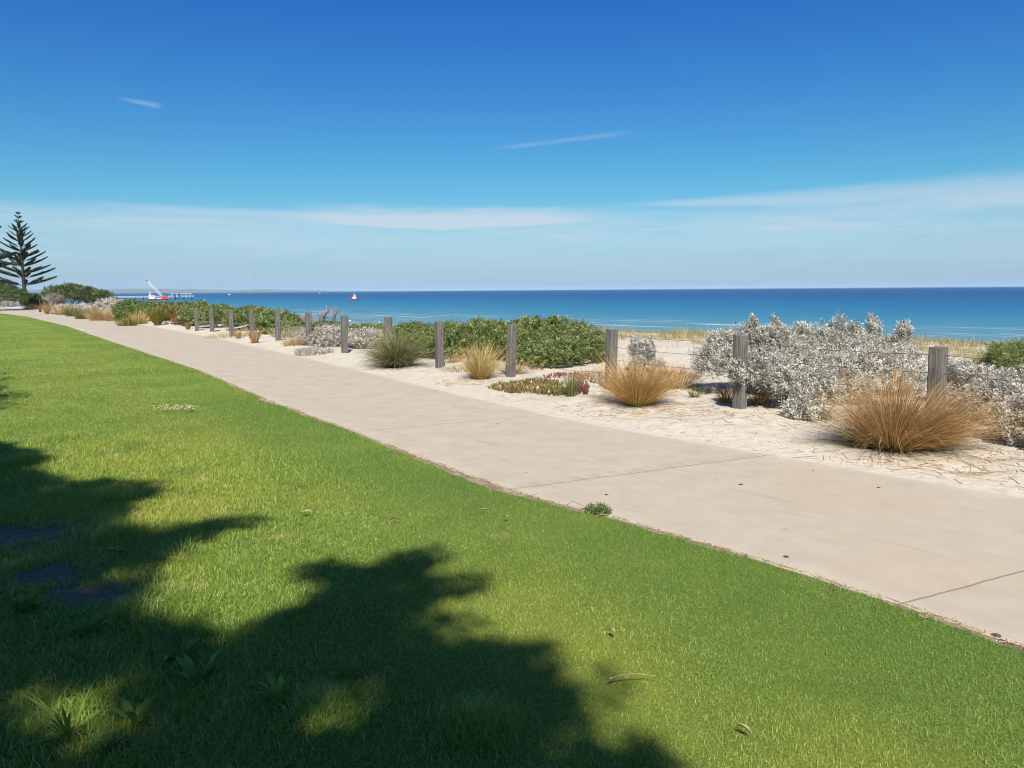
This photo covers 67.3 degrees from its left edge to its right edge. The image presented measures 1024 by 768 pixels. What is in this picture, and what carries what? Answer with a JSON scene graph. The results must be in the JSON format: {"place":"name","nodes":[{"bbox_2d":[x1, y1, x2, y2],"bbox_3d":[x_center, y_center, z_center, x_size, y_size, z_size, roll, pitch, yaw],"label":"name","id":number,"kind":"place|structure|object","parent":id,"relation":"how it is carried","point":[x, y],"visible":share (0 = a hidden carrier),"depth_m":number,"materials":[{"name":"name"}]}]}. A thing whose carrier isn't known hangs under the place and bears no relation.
{"place":"outdoors","nodes":[
{"label":"outdoors","id":0,"kind":"place"},
{"bbox_2d":[27,289,366,293],"bbox_3d":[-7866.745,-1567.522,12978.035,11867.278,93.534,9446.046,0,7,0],"label":"hills","id":1,"kind":"structure","parent":0,"point":[174,291],"depth_m":12980.38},
{"bbox_2d":[0,313,1023,767],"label":"lawn","id":2,"kind":"structure","parent":0,"point":[14,534],"depth_m":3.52,"materials":[{"name":"plant"}]},
{"bbox_2d":[11,592,47,613],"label":"broadleaf weed","id":3,"kind":"object","parent":2,"relation":"on","point":[22,603],"visible":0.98,"depth_m":3.79,"materials":[{"name":"green plant"}]},
{"bbox_2d":[10,680,128,754],"bbox_3d":[-1.531,1.157,2.686,0.365,0.182,0.274,-4,8,-24],"label":"broadleaf weed","id":4,"kind":"object","parent":2,"relation":"on","point":[47,713],"visible":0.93,"depth_m":2.70,"materials":[{"name":"green plant"}]},
{"bbox_2d":[63,611,110,635],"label":"broadleaf weed","id":5,"kind":"object","parent":2,"relation":"on","point":[86,623],"visible":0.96,"depth_m":3.54,"materials":[{"name":"green plant"}]},
{"bbox_2d":[81,731,126,754],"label":"broadleaf weed","id":6,"kind":"object","parent":2,"relation":"on","point":[105,735],"visible":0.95,"depth_m":2.65,"materials":[{"name":"green plant"}]},
{"bbox_2d":[101,547,118,550],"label":"dead leaf","id":7,"kind":"object","parent":2,"relation":"on","point":[110,548],"visible":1,"depth_m":4.59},
{"bbox_2d":[103,689,159,726],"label":"broadleaf weed","id":8,"kind":"object","parent":2,"relation":"on","point":[129,710],"visible":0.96,"depth_m":2.81,"materials":[{"name":"green plant"}]},
{"bbox_2d":[153,403,195,410],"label":"seeding weed","id":9,"kind":"object","parent":2,"relation":"on","point":[181,407],"visible":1,"depth_m":10.19,"materials":[{"name":"beige plant"}]},
{"bbox_2d":[163,635,209,664],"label":"broadleaf weed","id":10,"kind":"object","parent":2,"relation":"on","point":[187,644],"visible":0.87,"depth_m":3.31,"materials":[{"name":"green plant"}]},
{"bbox_2d":[175,648,221,681],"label":"broadleaf weed","id":11,"kind":"object","parent":2,"relation":"on","point":[188,666],"visible":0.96,"depth_m":3.09,"materials":[{"name":"green plant"}]},
{"bbox_2d":[256,671,295,707],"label":"broadleaf weed","id":12,"kind":"object","parent":2,"relation":"on","point":[280,689],"visible":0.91,"depth_m":2.94,"materials":[{"name":"green plant"}]},
{"bbox_2d":[333,650,373,678],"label":"broadleaf weed","id":13,"kind":"object","parent":2,"relation":"on","point":[354,665],"visible":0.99,"depth_m":3.17,"materials":[{"name":"green plant"}]},
{"bbox_2d":[608,673,654,679],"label":"fallen stalk","id":14,"kind":"object","parent":2,"relation":"on","point":[629,674],"visible":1,"depth_m":3.06,"materials":[{"name":"beige plant"}]},
{"bbox_2d":[736,723,751,734],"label":"dead leaf","id":15,"kind":"object","parent":2,"relation":"on","point":[745,726],"visible":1,"depth_m":2.70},
{"bbox_2d":[0,307,1023,649],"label":"path","id":16,"kind":"structure","parent":0,"point":[954,553],"depth_m":6.28,"materials":[{"name":"concrete"}]},
{"bbox_2d":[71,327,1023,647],"bbox_3d":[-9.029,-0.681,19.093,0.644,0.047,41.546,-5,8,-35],"label":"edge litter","id":17,"kind":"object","parent":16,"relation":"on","point":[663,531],"visible":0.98,"depth_m":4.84,"materials":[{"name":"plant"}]},
{"bbox_2d":[991,633,1001,637],"bbox_3d":[2.236,1.164,3.552,0.042,0.015,0.042,0,7,0],"label":"cover disc","id":18,"kind":"object","parent":16,"relation":"on","point":[997,634],"visible":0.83,"depth_m":3.55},
{"bbox_2d":[0,306,1023,651],"bbox_3d":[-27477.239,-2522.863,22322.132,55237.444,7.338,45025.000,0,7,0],"label":"ground","id":19,"kind":"structure","parent":0,"point":[736,436],"depth_m":9.54,"materials":[{"name":"sand"}]},
{"bbox_2d":[0,226,17,267],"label":"norfolk pine","id":20,"kind":"object","parent":19,"relation":"on","point":[4,263],"visible":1,"depth_m":69.42,"materials":[{"name":"green plant"}]},
{"bbox_2d":[0,282,19,289],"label":"background tree","id":21,"kind":"object","parent":19,"relation":"on","point":[2,284],"visible":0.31,"depth_m":130.75,"materials":[{"name":"green plant"}]},
{"bbox_2d":[0,300,26,306],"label":"pale verge bush","id":22,"kind":"object","parent":19,"relation":"on","point":[8,303],"visible":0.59,"depth_m":92.14,"materials":[{"name":"beige plant"}]},
{"bbox_2d":[0,285,30,305],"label":"roadside bush","id":23,"kind":"object","parent":19,"relation":"on","point":[9,294],"visible":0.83,"depth_m":94.67,"materials":[{"name":"green plant"}]},
{"bbox_2d":[0,212,56,290],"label":"norfolk pine","id":24,"kind":"object","parent":19,"relation":"on","point":[22,255],"visible":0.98,"depth_m":103.28,"materials":[{"name":"green plant"}]},
{"bbox_2d":[21,302,43,308],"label":"verge clump","id":25,"kind":"object","parent":19,"relation":"on","point":[32,307],"visible":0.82,"depth_m":78.34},
{"bbox_2d":[17,292,48,306],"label":"dark hedge","id":26,"kind":"object","parent":19,"relation":"on","point":[34,298],"visible":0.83,"depth_m":81.90,"materials":[{"name":"green plant"}]},
{"bbox_2d":[38,298,65,313],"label":"verge clump","id":27,"kind":"object","parent":19,"relation":"on","point":[47,310],"visible":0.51,"depth_m":59.92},
{"bbox_2d":[42,292,68,304],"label":"brown twig bush","id":28,"kind":"object","parent":19,"relation":"on","point":[56,298],"visible":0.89,"depth_m":68.81,"materials":[{"name":"plant"}]},
{"bbox_2d":[50,304,69,314],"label":"verge clump","id":29,"kind":"object","parent":19,"relation":"on","point":[56,311],"visible":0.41,"depth_m":57.19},
{"bbox_2d":[60,301,85,315],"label":"verge clump","id":30,"kind":"object","parent":19,"relation":"on","point":[68,312],"visible":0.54,"depth_m":53.61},
{"bbox_2d":[39,282,118,305],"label":"tall dark bush","id":31,"kind":"object","parent":19,"relation":"on","point":[80,293],"visible":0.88,"depth_m":68.84,"materials":[{"name":"green plant"}]},
{"bbox_2d":[64,303,98,318],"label":"verge clump","id":32,"kind":"object","parent":19,"relation":"on","point":[78,316],"visible":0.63,"depth_m":47.77,"materials":[{"name":"plant"}]},
{"bbox_2d":[50,296,123,313],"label":"pale saltbush","id":33,"kind":"object","parent":19,"relation":"on","point":[105,303],"visible":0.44,"depth_m":51.95,"materials":[{"name":"plant"}]},
{"bbox_2d":[81,306,106,318],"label":"verge clump","id":34,"kind":"object","parent":19,"relation":"on","point":[92,311],"visible":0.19,"depth_m":47.70,"materials":[{"name":"plant"}]},
{"bbox_2d":[81,305,114,320],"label":"verge clump","id":35,"kind":"object","parent":19,"relation":"on","point":[96,316],"visible":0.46,"depth_m":44.81,"materials":[{"name":"plant"}]},
{"bbox_2d":[101,310,121,320],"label":"verge clump","id":36,"kind":"object","parent":19,"relation":"on","point":[107,317],"visible":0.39,"depth_m":44.00,"materials":[{"name":"plant"}]},
{"bbox_2d":[113,314,138,325],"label":"verge clump","id":37,"kind":"object","parent":19,"relation":"on","point":[129,322],"visible":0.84,"depth_m":37.43,"materials":[{"name":"plant"}]},
{"bbox_2d":[121,306,149,323],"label":"verge clump","id":38,"kind":"object","parent":19,"relation":"on","point":[140,320],"visible":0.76,"depth_m":39.41,"materials":[{"name":"plant"}]},
{"bbox_2d":[144,303,167,325],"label":"rush clump","id":39,"kind":"object","parent":19,"relation":"on","point":[156,318],"visible":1,"depth_m":37.10,"materials":[{"name":"plant"}]},
{"bbox_2d":[109,298,209,321],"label":"hedge shrub","id":40,"kind":"object","parent":19,"relation":"on","point":[122,308],"visible":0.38,"depth_m":42.40,"materials":[{"name":"green plant"}]},
{"bbox_2d":[153,304,184,324],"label":"olive shrub","id":41,"kind":"object","parent":19,"relation":"on","point":[170,310],"visible":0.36,"depth_m":37.59,"materials":[{"name":"green plant"}]},
{"bbox_2d":[180,305,184,325],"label":"fence post","id":42,"kind":"object","parent":19,"relation":"on","point":[182,322],"visible":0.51,"depth_m":36.76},
{"bbox_2d":[169,309,198,325],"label":"rusty shrub","id":43,"kind":"object","parent":19,"relation":"on","point":[172,320],"visible":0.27,"depth_m":36.99,"materials":[{"name":"brown plant"}]},
{"bbox_2d":[184,321,192,329],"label":"tuft","id":44,"kind":"object","parent":19,"relation":"on","point":[188,326],"visible":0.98,"depth_m":32.94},
{"bbox_2d":[194,308,198,330],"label":"fence post","id":45,"kind":"object","parent":19,"relation":"on","point":[196,321],"visible":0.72,"depth_m":31.55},
{"bbox_2d":[209,308,214,331],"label":"fence post","id":46,"kind":"object","parent":19,"relation":"on","point":[211,317],"visible":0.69,"depth_m":31.05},
{"bbox_2d":[228,309,233,336],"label":"fence post","id":47,"kind":"object","parent":19,"relation":"on","point":[231,320],"visible":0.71,"depth_m":27.23,"materials":[{"name":"wood"}]},
{"bbox_2d":[204,330,260,338],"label":"scrub","id":48,"kind":"object","parent":19,"relation":"on","point":[223,336],"visible":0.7,"depth_m":27.16,"materials":[{"name":"plant"}]},
{"bbox_2d":[234,327,241,338],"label":"tuft","id":49,"kind":"object","parent":19,"relation":"on","point":[238,336],"visible":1,"depth_m":26.40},
{"bbox_2d":[176,302,304,331],"bbox_3d":[-11.971,-2.929,33.223,2.928,1.200,13.770,-6,9,-38],"label":"dune shrub","id":50,"kind":"object","parent":19,"relation":"on","point":[242,317],"visible":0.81,"depth_m":31.59,"materials":[{"name":"green plant"}]},
{"bbox_2d":[248,310,254,332],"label":"fence post","id":51,"kind":"object","parent":19,"relation":"on","point":[251,322],"visible":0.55,"depth_m":26.73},
{"bbox_2d":[242,326,266,342],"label":"tuft","id":52,"kind":"object","parent":19,"relation":"on","point":[253,337],"visible":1,"depth_m":23.91,"materials":[{"name":"plant"}]},
{"bbox_2d":[275,311,280,340],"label":"fence post","id":53,"kind":"object","parent":19,"relation":"on","point":[277,328],"visible":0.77,"depth_m":24.86,"materials":[{"name":"wood"}]},
{"bbox_2d":[261,324,302,337],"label":"tuft","id":54,"kind":"object","parent":19,"relation":"on","point":[282,335],"visible":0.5,"depth_m":26.29,"materials":[{"name":"plant"}]},
{"bbox_2d":[267,325,302,337],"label":"dry twig bush","id":55,"kind":"object","parent":19,"relation":"on","point":[295,332],"visible":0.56,"depth_m":26.36,"materials":[{"name":"plant"}]},
{"bbox_2d":[276,333,305,345],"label":"tuft","id":56,"kind":"object","parent":19,"relation":"on","point":[292,342],"visible":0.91,"depth_m":22.29,"materials":[{"name":"plant"}]},
{"bbox_2d":[305,313,311,345],"bbox_3d":[-5.924,-1.425,22.398,0.153,1.305,0.151,-3,7,-34],"label":"fence post","id":57,"kind":"object","parent":19,"relation":"on","point":[308,325],"visible":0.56,"depth_m":22.32,"materials":[{"name":"wood"}]},
{"bbox_2d":[292,346,332,355],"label":"grey mat plant","id":58,"kind":"object","parent":19,"relation":"on","point":[306,350],"visible":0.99,"depth_m":19.42,"materials":[{"name":"plant"}]},
{"bbox_2d":[298,306,341,324],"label":"dead shrub","id":59,"kind":"object","parent":19,"relation":"on","point":[333,311],"visible":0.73,"depth_m":28.58,"materials":[{"name":"plant"}]},
{"bbox_2d":[258,319,392,333],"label":"back shrub","id":60,"kind":"object","parent":19,"relation":"on","point":[365,325],"visible":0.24,"depth_m":28.00,"materials":[{"name":"green plant"}]},
{"bbox_2d":[295,323,382,348],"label":"white saltbush","id":61,"kind":"object","parent":19,"relation":"on","point":[316,336],"visible":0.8,"depth_m":21.79,"materials":[{"name":"silver plant"}]},
{"bbox_2d":[340,315,347,352],"bbox_3d":[-4.276,-1.094,19.640,0.151,1.305,0.151,-4,7,-32],"label":"fence post","id":62,"kind":"object","parent":19,"relation":"on","point":[344,337],"visible":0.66,"depth_m":19.57,"materials":[{"name":"wood"}]},
{"bbox_2d":[384,317,391,348],"bbox_3d":[-2.926,-0.926,18.179,0.151,1.305,0.152,-2,6,-30],"label":"fence post","id":63,"kind":"object","parent":19,"relation":"on","point":[387,320],"visible":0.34,"depth_m":18.08,"materials":[{"name":"wood"}]},
{"bbox_2d":[351,314,442,369],"bbox_3d":[-2.370,-0.911,16.103,2.182,1.166,2.136,0,7,0],"label":"rush clump","id":64,"kind":"object","parent":19,"relation":"on","point":[392,356],"visible":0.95,"depth_m":15.97,"materials":[{"name":"plant"}]},
{"bbox_2d":[381,315,493,355],"bbox_3d":[-1.764,-1.217,19.183,2.565,1.022,3.518,-7,10,-43],"label":"spreading shrub","id":65,"kind":"object","parent":19,"relation":"on","point":[456,331],"visible":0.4,"depth_m":18.20,"materials":[{"name":"green plant"}]},
{"bbox_2d":[435,321,443,367],"bbox_3d":[-1.499,-0.644,15.926,0.152,1.305,0.151,-6,11,-34],"label":"fence post","id":66,"kind":"object","parent":19,"relation":"on","point":[439,343],"visible":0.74,"depth_m":15.84,"materials":[{"name":"wood"}]},
{"bbox_2d":[438,362,469,372],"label":"scrub","id":67,"kind":"object","parent":19,"relation":"on","point":[450,368],"visible":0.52,"depth_m":15.22,"materials":[{"name":"plant"}]},
{"bbox_2d":[444,347,463,362],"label":"tuft","id":68,"kind":"object","parent":19,"relation":"on","point":[452,360],"visible":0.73,"depth_m":16.68,"materials":[{"name":"plant"}]},
{"bbox_2d":[448,335,511,379],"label":"rush clump","id":69,"kind":"object","parent":19,"relation":"on","point":[480,370],"visible":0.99,"depth_m":13.65,"materials":[{"name":"plant"}]},
{"bbox_2d":[505,324,516,376],"bbox_3d":[-0.018,-0.431,13.966,0.152,1.305,0.150,-4,9,-41],"label":"fence post","id":70,"kind":"object","parent":19,"relation":"on","point":[511,340],"visible":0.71,"depth_m":13.89,"materials":[{"name":"wood"}]},
{"bbox_2d":[491,355,542,373],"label":"tuft","id":71,"kind":"object","parent":19,"relation":"on","point":[518,370],"visible":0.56,"depth_m":14.55,"materials":[{"name":"plant"}]},
{"bbox_2d":[487,376,562,393],"bbox_3d":[0.210,0.002,12.341,1.227,0.226,1.068,0,7,0],"label":"succulent mat","id":72,"kind":"object","parent":19,"relation":"on","point":[518,386],"visible":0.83,"depth_m":12.21,"materials":[{"name":"plant"}]},
{"bbox_2d":[520,360,553,370],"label":"dead foliage","id":73,"kind":"object","parent":19,"relation":"on","point":[533,367],"visible":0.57,"depth_m":15.18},
{"bbox_2d":[465,314,617,368],"bbox_3d":[0.690,-1.033,17.193,2.791,1.123,4.379,-4,8,-26],"label":"mound shrub","id":74,"kind":"object","parent":19,"relation":"on","point":[556,326],"visible":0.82,"depth_m":16.27,"materials":[{"name":"green plant"}]},
{"bbox_2d":[527,383,567,395],"bbox_3d":[0.589,0.075,11.775,0.799,0.172,0.527,3,8,27],"label":"succulent mat","id":75,"kind":"object","parent":19,"relation":"on","point":[546,389],"visible":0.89,"depth_m":11.69,"materials":[{"name":"plant"}]},
{"bbox_2d":[543,371,594,383],"bbox_3d":[0.998,-0.129,13.467,0.875,0.147,1.439,0,7,0],"label":"succulent mat","id":76,"kind":"object","parent":19,"relation":"on","point":[559,374],"visible":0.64,"depth_m":13.73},
{"bbox_2d":[559,366,587,396],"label":"tuft","id":77,"kind":"object","parent":19,"relation":"on","point":[572,386],"visible":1,"depth_m":11.30,"materials":[{"name":"plant"}]},
{"bbox_2d":[555,370,603,383],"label":"white plant","id":78,"kind":"object","parent":19,"relation":"on","point":[592,377],"visible":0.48,"depth_m":13.00,"materials":[{"name":"plant"}]},
{"bbox_2d":[570,379,589,394],"bbox_3d":[1.058,0.023,12.063,0.337,0.167,1.184,0,7,5],"label":"succulent mat","id":79,"kind":"object","parent":19,"relation":"on","point":[584,388],"visible":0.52,"depth_m":11.63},
{"bbox_2d":[565,366,604,378],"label":"scrub","id":80,"kind":"object","parent":19,"relation":"on","point":[587,373],"visible":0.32,"depth_m":13.57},
{"bbox_2d":[564,501,612,516],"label":"edge seedling","id":81,"kind":"object","parent":19,"relation":"on","point":[602,509],"visible":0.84,"depth_m":5.51,"materials":[{"name":"green plant"}]},
{"bbox_2d":[183,324,1023,488],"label":"sand litter","id":82,"kind":"object","parent":19,"relation":"on","point":[681,419],"visible":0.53,"depth_m":9.21,"materials":[{"name":"plant"}]},
{"bbox_2d":[605,329,617,389],"bbox_3d":[1.569,-0.213,12.176,0.152,1.305,0.150,-3,8,-31],"label":"fence post","id":83,"kind":"object","parent":19,"relation":"on","point":[611,340],"visible":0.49,"depth_m":12.09,"materials":[{"name":"wood"}]},
{"bbox_2d":[575,345,699,406],"bbox_3d":[1.784,-0.184,10.451,1.822,0.972,1.710,0,7,0],"label":"rush clump","id":84,"kind":"object","parent":19,"relation":"on","point":[631,388],"visible":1,"depth_m":10.33,"materials":[{"name":"plant"}]},
{"bbox_2d":[627,334,665,370],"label":"silver bush","id":85,"kind":"object","parent":19,"relation":"on","point":[638,347],"visible":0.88,"depth_m":14.48,"materials":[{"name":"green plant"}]},
{"bbox_2d":[625,362,708,379],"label":"scrub","id":86,"kind":"object","parent":19,"relation":"on","point":[676,371],"visible":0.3,"depth_m":13.75,"materials":[{"name":"plant"}]},
{"bbox_2d":[312,323,1023,377],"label":"dune grass","id":87,"kind":"structure","parent":19,"relation":"on","point":[919,338],"depth_m":21.39,"materials":[{"name":"plant"}]},
{"bbox_2d":[656,365,708,388],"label":"tuft","id":88,"kind":"object","parent":19,"relation":"on","point":[688,383],"visible":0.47,"depth_m":12.12,"materials":[{"name":"plant"}]},
{"bbox_2d":[687,384,709,397],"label":"tuft","id":89,"kind":"object","parent":19,"relation":"on","point":[692,395],"visible":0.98,"depth_m":11.16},
{"bbox_2d":[415,374,1023,488],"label":"fallen stalks","id":90,"kind":"object","parent":19,"relation":"on","point":[737,413],"visible":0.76,"depth_m":8.74,"materials":[{"name":"plant"}]},
{"bbox_2d":[707,379,732,402],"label":"tuft","id":91,"kind":"object","parent":19,"relation":"on","point":[726,397],"visible":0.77,"depth_m":10.63,"materials":[{"name":"plant"}]},
{"bbox_2d":[732,333,747,408],"bbox_3d":[2.982,0.003,10.064,0.152,1.341,0.150,-7,10,-35],"label":"fence post","id":92,"kind":"object","parent":19,"relation":"on","point":[739,391],"visible":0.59,"depth_m":9.99,"materials":[{"name":"wood"}]},
{"bbox_2d":[747,386,775,404],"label":"tuft","id":93,"kind":"object","parent":19,"relation":"on","point":[759,401],"visible":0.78,"depth_m":10.37,"materials":[{"name":"plant"}]},
{"bbox_2d":[687,311,927,421],"bbox_3d":[4.369,-0.337,10.667,3.464,1.367,3.260,0,7,0],"label":"silver bush","id":94,"kind":"object","parent":19,"relation":"on","point":[849,339],"visible":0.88,"depth_m":10.93,"materials":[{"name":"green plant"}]},
{"bbox_2d":[797,396,959,456],"bbox_3d":[3.702,0.323,7.790,1.400,0.632,1.625,0,7,0],"label":"scrub","id":95,"kind":"object","parent":19,"relation":"on","point":[845,442],"visible":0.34,"depth_m":7.84,"materials":[{"name":"plant"}]},
{"bbox_2d":[792,342,1023,466],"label":"rush clump","id":96,"kind":"object","parent":19,"relation":"on","point":[934,428],"visible":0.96,"depth_m":7.30,"materials":[{"name":"plant"}]},
{"bbox_2d":[926,346,947,414],"bbox_3d":[4.432,0.261,8.046,0.152,1.305,0.150,-6,9,-39],"label":"fence post","id":97,"kind":"object","parent":19,"relation":"on","point":[937,360],"visible":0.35,"depth_m":7.95,"materials":[{"name":"wood"}]},
{"bbox_2d":[927,354,1023,446],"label":"silver bush","id":98,"kind":"object","parent":19,"relation":"on","point":[1001,377],"visible":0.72,"depth_m":8.63,"materials":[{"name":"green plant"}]},
{"bbox_2d":[964,337,1023,378],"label":"green bush","id":99,"kind":"object","parent":19,"relation":"on","point":[995,352],"visible":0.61,"depth_m":12.36,"materials":[{"name":"green plant"}]},
{"bbox_2d":[0,0,1023,290],"label":"sky","id":100,"kind":"structure","parent":0,"point":[329,145],"materials":[{"name":"blue"}]},
{"bbox_2d":[1,286,1023,343],"bbox_3d":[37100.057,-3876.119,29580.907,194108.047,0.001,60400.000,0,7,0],"label":"sea","id":101,"kind":"structure","parent":0,"point":[979,313],"depth_m":323.48,"materials":[{"name":"liquid"}]},
{"bbox_2d":[117,293,192,299],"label":"jetty","id":102,"kind":"object","parent":101,"relation":"in","point":[175,298],"visible":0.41,"depth_m":770.11,"materials":[{"name":"wood"}]},
{"bbox_2d":[146,280,168,299],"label":"crane barge","id":103,"kind":"object","parent":101,"relation":"on","point":[151,297],"visible":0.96,"depth_m":713.58,"materials":[{"name":"white paint"}]},
{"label":"fence post","id":104,"kind":"object","parent":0,"visible":0},
{"bbox_2d":[186,308,1023,362],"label":"fence wire","id":105,"kind":"object","parent":104,"relation":"attached to","point":[687,340],"visible":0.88,"depth_m":10.45,"materials":[{"name":"metal"}]},
{"bbox_2d":[203,325,1022,425],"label":"fence wire","id":106,"kind":"object","parent":104,"relation":"attached to","point":[625,375],"visible":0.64,"depth_m":10.83,"materials":[{"name":"metal"}]},
{"bbox_2d":[214,315,1018,381],"bbox_3d":[-8.162,-2.181,25.724,1.528,0.071,48.667,-5,8,-33],"label":"fence wire","id":107,"kind":"object","parent":104,"relation":"attached to","point":[694,354],"visible":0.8,"depth_m":10.42,"materials":[{"name":"metal"}]},
{"bbox_2d":[214,320,1019,402],"bbox_3d":[-8.161,-1.982,25.749,1.528,0.071,48.667,-5,8,-33],"label":"fence wire","id":108,"kind":"object","parent":104,"relation":"attached to","point":[687,368],"visible":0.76,"depth_m":10.42,"materials":[{"name":"metal"}]}
]}

